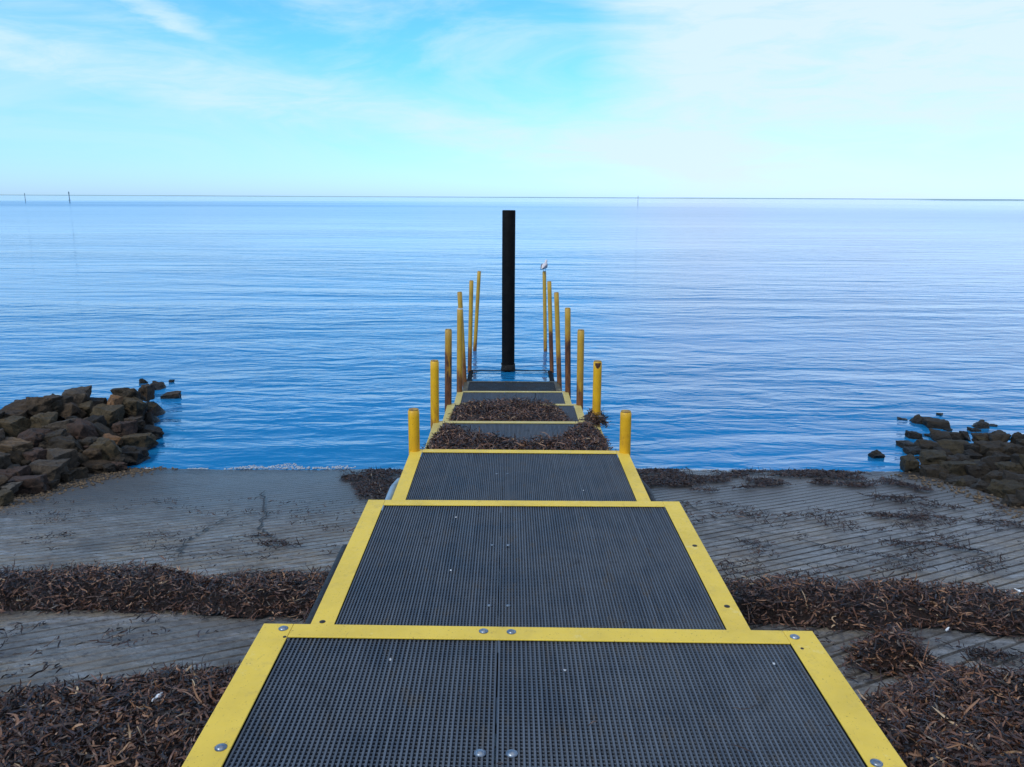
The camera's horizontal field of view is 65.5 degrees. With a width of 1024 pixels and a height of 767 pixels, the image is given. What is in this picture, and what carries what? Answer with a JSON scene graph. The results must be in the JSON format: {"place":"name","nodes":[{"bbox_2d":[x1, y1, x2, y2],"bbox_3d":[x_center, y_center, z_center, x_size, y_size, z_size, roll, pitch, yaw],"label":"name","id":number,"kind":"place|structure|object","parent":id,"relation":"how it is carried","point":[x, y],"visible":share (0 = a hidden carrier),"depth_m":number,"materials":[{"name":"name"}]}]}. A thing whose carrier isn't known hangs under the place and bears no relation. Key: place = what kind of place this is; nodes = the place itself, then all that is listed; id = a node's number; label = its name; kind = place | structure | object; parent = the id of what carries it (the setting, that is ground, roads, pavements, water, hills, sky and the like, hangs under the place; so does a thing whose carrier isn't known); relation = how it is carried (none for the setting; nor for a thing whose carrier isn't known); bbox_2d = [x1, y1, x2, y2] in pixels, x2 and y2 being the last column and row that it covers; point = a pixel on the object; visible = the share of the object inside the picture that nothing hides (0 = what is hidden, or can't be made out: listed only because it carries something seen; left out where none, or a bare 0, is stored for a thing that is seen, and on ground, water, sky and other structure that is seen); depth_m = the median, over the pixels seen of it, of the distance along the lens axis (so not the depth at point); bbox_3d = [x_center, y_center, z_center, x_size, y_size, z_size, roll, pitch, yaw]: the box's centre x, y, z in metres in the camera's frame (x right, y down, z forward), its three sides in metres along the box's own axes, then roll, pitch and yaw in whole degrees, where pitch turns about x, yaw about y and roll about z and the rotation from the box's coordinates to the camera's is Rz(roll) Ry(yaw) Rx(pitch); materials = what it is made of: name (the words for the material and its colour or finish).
{"place":"outdoors","nodes":[
{"label":"outdoors","id":0,"kind":"place"},
{"bbox_2d":[0,195,1023,471],"bbox_3d":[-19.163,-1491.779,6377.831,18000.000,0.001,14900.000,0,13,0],"label":"sea water","id":1,"kind":"structure","parent":0,"point":[718,333],"depth_m":28.24,"materials":[{"name":"liquid"}]},
{"bbox_2d":[160,391,181,398],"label":"rock","id":2,"kind":"object","parent":1,"relation":"in","point":[172,395],"visible":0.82,"depth_m":16.54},
{"bbox_2d":[457,308,462,391],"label":"mooring post","id":3,"kind":"object","parent":1,"relation":"in","point":[459,345],"visible":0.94,"depth_m":14.11,"materials":[{"name":"orange paint"}]},
{"bbox_2d":[457,292,466,386],"bbox_3d":[-1.012,-0.320,16.716,0.100,3.216,0.100,-2,13,0],"label":"mooring post","id":4,"kind":"object","parent":1,"relation":"in","point":[460,305],"visible":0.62,"depth_m":16.59,"materials":[{"name":"orange paint"}]},
{"bbox_2d":[468,280,473,372],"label":"mooring post","id":5,"kind":"object","parent":1,"relation":"in","point":[470,325],"visible":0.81,"depth_m":18.90,"materials":[{"name":"orange paint"}]},
{"bbox_2d":[145,463,808,470],"bbox_3d":[-0.454,1.300,12.422,10.464,0.035,0.347,0,13,0],"label":"foam","id":6,"kind":"object","parent":1,"relation":"on","point":[292,467],"visible":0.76,"depth_m":12.35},
{"bbox_2d":[473,271,480,350],"bbox_3d":[-1.011,-1.073,21.829,0.100,4.008,0.100,4,13,-1],"label":"mooring post","id":7,"kind":"object","parent":1,"relation":"in","point":[477,310],"visible":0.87,"depth_m":21.58,"materials":[{"name":"orange paint"}]},
{"bbox_2d":[501,210,515,371],"bbox_3d":[-0.091,-0.722,19.324,0.371,6.820,0.373,0,13,0],"label":"steel pile","id":8,"kind":"object","parent":1,"relation":"in","point":[508,289],"visible":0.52,"depth_m":18.85,"materials":[{"name":"metal"}]},
{"bbox_2d":[467,370,553,382],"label":"jetty platform","id":9,"kind":"structure","parent":1,"relation":"in","point":[470,375],"depth_m":19.05,"materials":[{"name":"plastic"}]},
{"bbox_2d":[462,381,560,390],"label":"jetty platform","id":10,"kind":"structure","parent":1,"relation":"in","point":[512,386],"depth_m":16.43,"materials":[{"name":"plastic"}]},
{"bbox_2d":[542,271,546,350],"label":"mooring post","id":11,"kind":"object","parent":1,"relation":"in","point":[544,314],"visible":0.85,"depth_m":21.60,"materials":[{"name":"orange paint"}]},
{"bbox_2d":[547,281,553,372],"bbox_3d":[0.945,-0.662,19.107,0.100,3.583,0.100,-2,13,0],"label":"mooring post","id":12,"kind":"object","parent":1,"relation":"in","point":[550,322],"visible":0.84,"depth_m":18.91,"materials":[{"name":"orange paint"}]},
{"bbox_2d":[554,292,561,390],"bbox_3d":[0.986,-0.312,16.724,0.100,3.217,0.100,-3,13,0],"label":"mooring post","id":13,"kind":"object","parent":1,"relation":"in","point":[557,335],"visible":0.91,"depth_m":16.54,"materials":[{"name":"yellow paint"}]},
{"bbox_2d":[565,307,570,398],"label":"mooring post","id":14,"kind":"object","parent":1,"relation":"in","point":[568,349],"visible":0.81,"depth_m":14.12,"materials":[{"name":"yellow paint"}]},
{"bbox_2d":[902,446,920,454],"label":"rock","id":15,"kind":"object","parent":1,"relation":"in","point":[913,450],"visible":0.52,"depth_m":13.20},
{"bbox_2d":[914,439,938,449],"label":"rock","id":16,"kind":"object","parent":1,"relation":"in","point":[925,444],"visible":0.36,"depth_m":13.31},
{"bbox_2d":[921,417,949,428],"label":"rock","id":17,"kind":"object","parent":1,"relation":"in","point":[931,422],"visible":0.68,"depth_m":14.67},
{"bbox_2d":[928,428,951,441],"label":"rock","id":18,"kind":"object","parent":1,"relation":"in","point":[935,435],"visible":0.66,"depth_m":13.94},
{"bbox_2d":[0,0,1023,198],"label":"sky","id":19,"kind":"structure","parent":0,"point":[857,99],"materials":[{"name":"blue"}]},
{"bbox_2d":[49,195,1023,199],"bbox_3d":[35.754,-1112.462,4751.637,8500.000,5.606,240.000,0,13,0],"label":"shore","id":20,"kind":"structure","parent":0,"point":[502,197],"depth_m":4653.15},
{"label":"shore ground","id":21,"kind":"structure","parent":0,"visible":0},
{"bbox_2d":[57,401,165,481],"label":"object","id":22,"kind":"object","parent":21,"relation":"on","point":[159,411],"visible":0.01,"depth_m":15.23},
{"bbox_2d":[0,452,11,468],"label":"rock","id":23,"kind":"object","parent":22,"relation":"on","point":[5,461],"visible":0.64,"depth_m":10.94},
{"bbox_2d":[0,481,22,492],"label":"rock","id":24,"kind":"object","parent":22,"relation":"on","point":[13,486],"visible":0.66,"depth_m":10.16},
{"bbox_2d":[0,405,28,416],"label":"rock","id":25,"kind":"object","parent":22,"relation":"on","point":[8,410],"visible":0.44,"depth_m":13.13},
{"bbox_2d":[0,415,30,437],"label":"rock","id":26,"kind":"object","parent":22,"relation":"on","point":[13,426],"visible":0.56,"depth_m":12.67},
{"bbox_2d":[0,437,32,452],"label":"rock","id":27,"kind":"object","parent":22,"relation":"on","point":[7,444],"visible":0.46,"depth_m":11.75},
{"bbox_2d":[6,449,33,465],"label":"rock","id":28,"kind":"object","parent":22,"relation":"on","point":[16,456],"visible":0.27,"depth_m":11.27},
{"bbox_2d":[13,465,31,475],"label":"rock","id":29,"kind":"object","parent":22,"relation":"on","point":[25,470],"visible":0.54,"depth_m":10.77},
{"bbox_2d":[7,474,49,496],"bbox_3d":[-6.396,1.349,10.497,0.466,0.297,0.413,-8,12,-14],"label":"rock","id":30,"kind":"object","parent":22,"relation":"on","point":[32,484],"visible":0.56,"depth_m":10.41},
{"bbox_2d":[17,428,52,447],"bbox_3d":[-7.442,0.868,12.353,0.604,0.363,0.498,2,7,17],"label":"rock","id":31,"kind":"object","parent":22,"relation":"on","point":[35,436],"visible":0.56,"depth_m":12.19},
{"bbox_2d":[24,395,62,415],"bbox_3d":[-8.055,0.415,13.570,0.625,0.440,0.594,1,8,-5],"label":"rock","id":32,"kind":"object","parent":22,"relation":"on","point":[37,405],"visible":0.59,"depth_m":13.35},
{"bbox_2d":[30,412,57,427],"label":"rock","id":33,"kind":"object","parent":22,"relation":"on","point":[39,420],"visible":0.55,"depth_m":12.83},
{"bbox_2d":[29,458,70,481],"bbox_3d":[-6.528,1.249,11.140,0.477,0.341,0.498,4,11,-8],"label":"rock","id":34,"kind":"object","parent":22,"relation":"on","point":[53,469],"visible":0.66,"depth_m":11.02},
{"bbox_2d":[42,428,66,444],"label":"rock","id":35,"kind":"object","parent":22,"relation":"on","point":[47,437],"visible":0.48,"depth_m":12.26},
{"bbox_2d":[42,418,76,439],"bbox_3d":[-7.253,0.769,12.864,0.466,0.396,0.488,-5,7,-6],"label":"rock","id":36,"kind":"object","parent":22,"relation":"on","point":[57,425],"visible":0.33,"depth_m":12.66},
{"bbox_2d":[45,448,79,467],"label":"rock","id":37,"kind":"object","parent":22,"relation":"on","point":[58,454],"visible":0.49,"depth_m":11.59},
{"bbox_2d":[22,447,46,461],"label":"rock","id":38,"kind":"object","parent":37,"relation":"on","point":[36,453],"visible":0.46,"depth_m":11.39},
{"bbox_2d":[51,393,73,418],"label":"rock","id":39,"kind":"object","parent":22,"relation":"on","point":[57,405],"visible":0.38,"depth_m":13.57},
{"bbox_2d":[47,435,83,452],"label":"rock","id":40,"kind":"object","parent":22,"relation":"on","point":[67,442],"visible":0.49,"depth_m":12.04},
{"bbox_2d":[60,469,76,482],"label":"rock","id":41,"kind":"object","parent":22,"relation":"on","point":[68,476],"visible":0.87,"depth_m":11.22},
{"bbox_2d":[60,402,86,418],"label":"rock","id":42,"kind":"object","parent":22,"relation":"on","point":[71,409],"visible":0.59,"depth_m":13.59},
{"bbox_2d":[62,385,91,402],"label":"rock","id":43,"kind":"object","parent":22,"relation":"on","point":[81,394],"visible":0.41,"depth_m":14.04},
{"bbox_2d":[66,418,103,439],"bbox_3d":[-6.954,0.794,12.943,0.519,0.517,0.572,-3,14,11],"label":"rock","id":44,"kind":"object","parent":22,"relation":"on","point":[79,428],"visible":0.66,"depth_m":12.70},
{"bbox_2d":[76,401,94,417],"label":"rock","id":45,"kind":"object","parent":22,"relation":"on","point":[87,406],"visible":0.48,"depth_m":13.87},
{"bbox_2d":[77,437,97,447],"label":"rock","id":46,"kind":"object","parent":22,"relation":"on","point":[88,441],"visible":0.3,"depth_m":12.33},
{"bbox_2d":[82,446,101,459],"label":"rock","id":47,"kind":"object","parent":22,"relation":"on","point":[93,453],"visible":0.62,"depth_m":12.05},
{"bbox_2d":[77,460,113,472],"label":"rock","id":48,"kind":"object","parent":22,"relation":"on","point":[94,466],"visible":0.72,"depth_m":11.93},
{"bbox_2d":[84,415,106,425],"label":"rock","id":49,"kind":"object","parent":22,"relation":"on","point":[93,419],"visible":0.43,"depth_m":13.36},
{"bbox_2d":[90,437,121,460],"bbox_3d":[-6.303,1.052,12.379,0.498,0.429,0.562,-4,7,-8],"label":"rock","id":50,"kind":"object","parent":22,"relation":"on","point":[110,448],"visible":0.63,"depth_m":12.19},
{"bbox_2d":[90,403,124,427],"bbox_3d":[-7.087,0.578,13.857,0.583,0.429,0.509,-2,11,1],"label":"rock","id":51,"kind":"object","parent":22,"relation":"on","point":[112,414],"visible":0.54,"depth_m":13.72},
{"bbox_2d":[94,422,120,437],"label":"rock","id":52,"kind":"object","parent":22,"relation":"on","point":[99,430],"visible":0.32,"depth_m":13.12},
{"bbox_2d":[107,394,123,404],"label":"rock","id":53,"kind":"object","parent":22,"relation":"on","point":[115,399],"visible":0.36,"depth_m":14.21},
{"bbox_2d":[111,420,137,436],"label":"rock","id":54,"kind":"object","parent":22,"relation":"on","point":[121,428],"visible":0.8,"depth_m":13.37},
{"bbox_2d":[110,387,145,400],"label":"rock","id":55,"kind":"object","parent":22,"relation":"on","point":[127,392],"visible":0.4,"depth_m":14.54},
{"bbox_2d":[122,396,151,415],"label":"rock","id":56,"kind":"object","parent":22,"relation":"on","point":[133,405],"visible":0.81,"depth_m":14.32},
{"bbox_2d":[118,433,158,449],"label":"rock","id":57,"kind":"object","parent":22,"relation":"on","point":[148,441],"visible":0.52,"depth_m":13.09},
{"bbox_2d":[138,384,154,401],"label":"rock","id":58,"kind":"object","parent":22,"relation":"on","point":[147,391],"visible":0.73,"depth_m":15.21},
{"bbox_2d":[137,425,163,439],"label":"rock","id":59,"kind":"object","parent":22,"relation":"on","point":[157,432],"visible":0.41,"depth_m":13.81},
{"bbox_2d":[408,408,419,453],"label":"mooring post","id":60,"kind":"object","parent":21,"relation":"on","point":[413,430],"visible":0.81,"depth_m":7.23,"materials":[{"name":"yellow paint"}]},
{"bbox_2d":[430,359,438,427],"bbox_3d":[-0.939,0.738,9.692,0.103,2.085,0.103,1,13,0],"label":"mooring post","id":61,"kind":"object","parent":21,"relation":"on","point":[434,387],"visible":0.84,"depth_m":9.50,"materials":[{"name":"yellow paint"}]},
{"bbox_2d":[445,329,451,410],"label":"mooring post","id":62,"kind":"object","parent":21,"relation":"on","point":[448,366],"visible":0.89,"depth_m":11.76,"materials":[{"name":"yellow paint"}]},
{"bbox_2d":[0,468,1023,766],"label":"boat ramp","id":63,"kind":"object","parent":21,"relation":"on","point":[94,540],"visible":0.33,"depth_m":8.21,"materials":[{"name":"concrete"}]},
{"bbox_2d":[0,490,13,505],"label":"rock","id":64,"kind":"object","parent":63,"relation":"on","point":[6,497],"visible":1,"depth_m":9.73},
{"bbox_2d":[68,467,88,478],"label":"rock","id":65,"kind":"object","parent":63,"relation":"on","point":[81,472],"visible":0.43,"depth_m":11.52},
{"bbox_2d":[0,465,177,511],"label":"pebbles","id":66,"kind":"object","parent":63,"relation":"on","point":[107,474],"visible":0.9,"depth_m":11.11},
{"bbox_2d":[0,611,217,678],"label":"seagrass litter","id":67,"kind":"object","parent":63,"relation":"on","point":[97,640],"visible":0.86,"depth_m":5.56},
{"bbox_2d":[0,653,239,766],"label":"seagrass heap","id":68,"kind":"object","parent":63,"relation":"on","point":[114,722],"visible":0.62,"depth_m":4.04,"materials":[{"name":"plant"}]},
{"bbox_2d":[122,445,150,465],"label":"rock","id":69,"kind":"object","parent":63,"relation":"on","point":[139,455],"visible":0.59,"depth_m":12.52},
{"bbox_2d":[0,556,330,622],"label":"seagrass band","id":70,"kind":"object","parent":63,"relation":"on","point":[255,595],"visible":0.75,"depth_m":6.27,"materials":[{"name":"plant"}]},
{"bbox_2d":[1,496,361,573],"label":"seagrass litter","id":71,"kind":"object","parent":63,"relation":"on","point":[57,514],"visible":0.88,"depth_m":8.70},
{"bbox_2d":[228,531,335,554],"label":"seagrass litter","id":72,"kind":"object","parent":63,"relation":"on","point":[266,543],"visible":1,"depth_m":7.99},
{"bbox_2d":[335,466,402,499],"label":"seagrass litter","id":73,"kind":"object","parent":63,"relation":"on","point":[365,488],"visible":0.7,"depth_m":11.19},
{"bbox_2d":[454,391,571,405],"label":"jetty platform","id":74,"kind":"structure","parent":63,"relation":"on","point":[556,397],"depth_m":14.08,"materials":[{"name":"grey plastic"}]},
{"bbox_2d":[443,403,583,420],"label":"jetty platform","id":75,"kind":"structure","parent":63,"relation":"on","point":[575,411],"depth_m":11.62,"materials":[{"name":"grey plastic"}]},
{"bbox_2d":[447,394,573,420],"bbox_3d":[0.026,0.439,10.744,2.107,0.326,2.350,0,13,0],"label":"seagrass heap","id":76,"kind":"object","parent":75,"relation":"on","point":[513,409],"visible":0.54,"depth_m":11.06,"materials":[{"name":"plant"}]},
{"bbox_2d":[425,421,609,496],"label":"jetty platform","id":77,"kind":"structure","parent":63,"relation":"on","point":[521,429],"depth_m":9.45,"materials":[{"name":"grey plastic"}]},
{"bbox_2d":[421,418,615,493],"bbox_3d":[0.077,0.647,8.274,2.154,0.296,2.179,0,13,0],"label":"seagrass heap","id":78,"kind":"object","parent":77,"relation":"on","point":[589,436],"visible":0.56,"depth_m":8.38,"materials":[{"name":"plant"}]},
{"bbox_2d":[382,449,655,568],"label":"jetty platform","id":79,"kind":"structure","parent":63,"relation":"on","point":[521,475],"depth_m":6.68,"materials":[{"name":"grey plastic"}]},
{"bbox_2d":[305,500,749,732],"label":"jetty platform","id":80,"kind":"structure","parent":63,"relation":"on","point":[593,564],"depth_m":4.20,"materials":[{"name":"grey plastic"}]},
{"bbox_2d":[182,623,906,766],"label":"jetty platform","id":81,"kind":"structure","parent":63,"relation":"on","point":[320,695],"depth_m":2.49,"materials":[{"name":"grey plastic"}]},
{"bbox_2d":[636,466,938,492],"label":"seagrass litter","id":82,"kind":"object","parent":63,"relation":"on","point":[667,476],"visible":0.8,"depth_m":11.48,"materials":[{"name":"plant"}]},
{"bbox_2d":[665,498,1023,577],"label":"seagrass litter","id":83,"kind":"object","parent":63,"relation":"on","point":[852,524],"visible":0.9,"depth_m":8.31,"materials":[{"name":"plant"}]},
{"bbox_2d":[722,569,1023,640],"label":"seagrass band","id":84,"kind":"object","parent":63,"relation":"on","point":[868,603],"visible":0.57,"depth_m":6.01,"materials":[{"name":"plant"}]},
{"bbox_2d":[840,615,943,677],"bbox_3d":[2.567,1.711,5.262,0.718,0.377,0.760,6,14,22],"label":"seagrass clump","id":85,"kind":"object","parent":63,"relation":"on","point":[889,647],"visible":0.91,"depth_m":5.15,"materials":[{"name":"plant"}]},
{"bbox_2d":[779,625,1023,703],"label":"seagrass litter","id":86,"kind":"object","parent":63,"relation":"on","point":[862,668],"visible":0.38,"depth_m":5.32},
{"bbox_2d":[861,535,993,553],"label":"seagrass litter","id":87,"kind":"object","parent":63,"relation":"on","point":[922,543],"visible":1,"depth_m":8.03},
{"bbox_2d":[856,489,1016,513],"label":"seagrass litter","id":88,"kind":"object","parent":63,"relation":"on","point":[893,496],"visible":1,"depth_m":10.06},
{"bbox_2d":[857,651,1023,766],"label":"seagrass heap","id":89,"kind":"object","parent":63,"relation":"on","point":[946,715],"visible":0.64,"depth_m":4.08,"materials":[{"name":"plant"}]},
{"bbox_2d":[866,511,1020,525],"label":"seagrass litter","id":90,"kind":"object","parent":63,"relation":"on","point":[914,516],"visible":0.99,"depth_m":9.20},
{"bbox_2d":[890,471,1023,522],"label":"pebbles","id":91,"kind":"object","parent":63,"relation":"on","point":[979,496],"visible":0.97,"depth_m":10.53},
{"bbox_2d":[961,641,1023,664],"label":"seagrass litter","id":92,"kind":"object","parent":63,"relation":"on","point":[990,656],"visible":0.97,"depth_m":5.30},
{"bbox_2d":[576,329,583,409],"bbox_3d":[1.018,0.404,11.961,0.103,2.452,0.103,0,13,0],"label":"mooring post","id":93,"kind":"object","parent":21,"relation":"on","point":[580,365],"visible":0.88,"depth_m":11.77,"materials":[{"name":"yellow paint"}]},
{"bbox_2d":[592,360,601,424],"bbox_3d":[1.021,0.746,9.699,0.103,2.085,0.104,0,13,0],"label":"mooring post","id":94,"kind":"object","parent":21,"relation":"on","point":[597,380],"visible":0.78,"depth_m":9.49,"materials":[{"name":"orange paint"}]},
{"bbox_2d":[578,407,614,428],"bbox_3d":[1.015,0.370,9.634,0.437,0.206,0.618,0,13,0],"label":"seagrass clump","id":95,"kind":"object","parent":94,"relation":"attached to","point":[596,420],"visible":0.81,"depth_m":9.54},
{"bbox_2d":[619,410,631,454],"bbox_3d":[1.043,1.087,7.428,0.103,1.721,0.103,0,13,0],"label":"mooring post","id":96,"kind":"object","parent":21,"relation":"on","point":[625,434],"visible":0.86,"depth_m":7.24,"materials":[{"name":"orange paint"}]},
{"bbox_2d":[899,454,919,472],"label":"rock","id":97,"kind":"object","parent":21,"relation":"on","point":[909,462],"visible":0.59,"depth_m":12.25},
{"bbox_2d":[919,464,949,477],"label":"rock","id":98,"kind":"object","parent":21,"relation":"on","point":[931,470],"visible":0.47,"depth_m":11.87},
{"bbox_2d":[946,475,977,486],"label":"rock","id":99,"kind":"object","parent":21,"relation":"on","point":[969,480],"visible":0.54,"depth_m":11.38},
{"bbox_2d":[981,470,1002,482],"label":"rock","id":100,"kind":"object","parent":21,"relation":"on","point":[992,474],"visible":0.33,"depth_m":11.09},
{"bbox_2d":[986,479,1023,498],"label":"rock","id":101,"kind":"object","parent":21,"relation":"on","point":[999,489],"visible":0.53,"depth_m":10.63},
{"bbox_2d":[1000,494,1023,507],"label":"rock","id":102,"kind":"object","parent":21,"relation":"on","point":[1011,500],"visible":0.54,"depth_m":9.91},
{"bbox_2d":[1002,470,1023,480],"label":"rock","id":103,"kind":"object","parent":21,"relation":"on","point":[1007,475],"visible":0.27,"depth_m":10.92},
{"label":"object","id":104,"kind":"structure","parent":21,"relation":"on","visible":0},
{"bbox_2d":[919,449,946,464],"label":"rock","id":105,"kind":"object","parent":104,"relation":"on","point":[928,457],"visible":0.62,"depth_m":12.33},
{"bbox_2d":[937,439,968,454],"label":"rock","id":106,"kind":"object","parent":104,"relation":"on","point":[954,447],"visible":0.48,"depth_m":13.01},
{"bbox_2d":[939,460,977,475],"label":"rock","id":107,"kind":"object","parent":104,"relation":"on","point":[955,467],"visible":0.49,"depth_m":11.80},
{"bbox_2d":[964,461,990,478],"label":"rock","id":108,"kind":"object","parent":104,"relation":"on","point":[981,470],"visible":0.59,"depth_m":11.66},
{"bbox_2d":[973,440,1002,457],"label":"rock","id":109,"kind":"object","parent":104,"relation":"on","point":[985,446],"visible":0.41,"depth_m":12.59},
{"bbox_2d":[980,456,1001,470],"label":"rock","id":110,"kind":"object","parent":104,"relation":"on","point":[989,461],"visible":0.4,"depth_m":11.91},
{"bbox_2d":[987,430,1011,442],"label":"rock","id":111,"kind":"object","parent":104,"relation":"on","point":[1001,435],"visible":0.75,"depth_m":13.08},
{"bbox_2d":[994,461,1022,473],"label":"rock","id":112,"kind":"object","parent":104,"relation":"on","point":[1010,465],"visible":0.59,"depth_m":11.54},
{"bbox_2d":[1000,442,1023,460],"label":"rock","id":113,"kind":"object","parent":104,"relation":"on","point":[1009,448],"visible":0.62,"depth_m":12.39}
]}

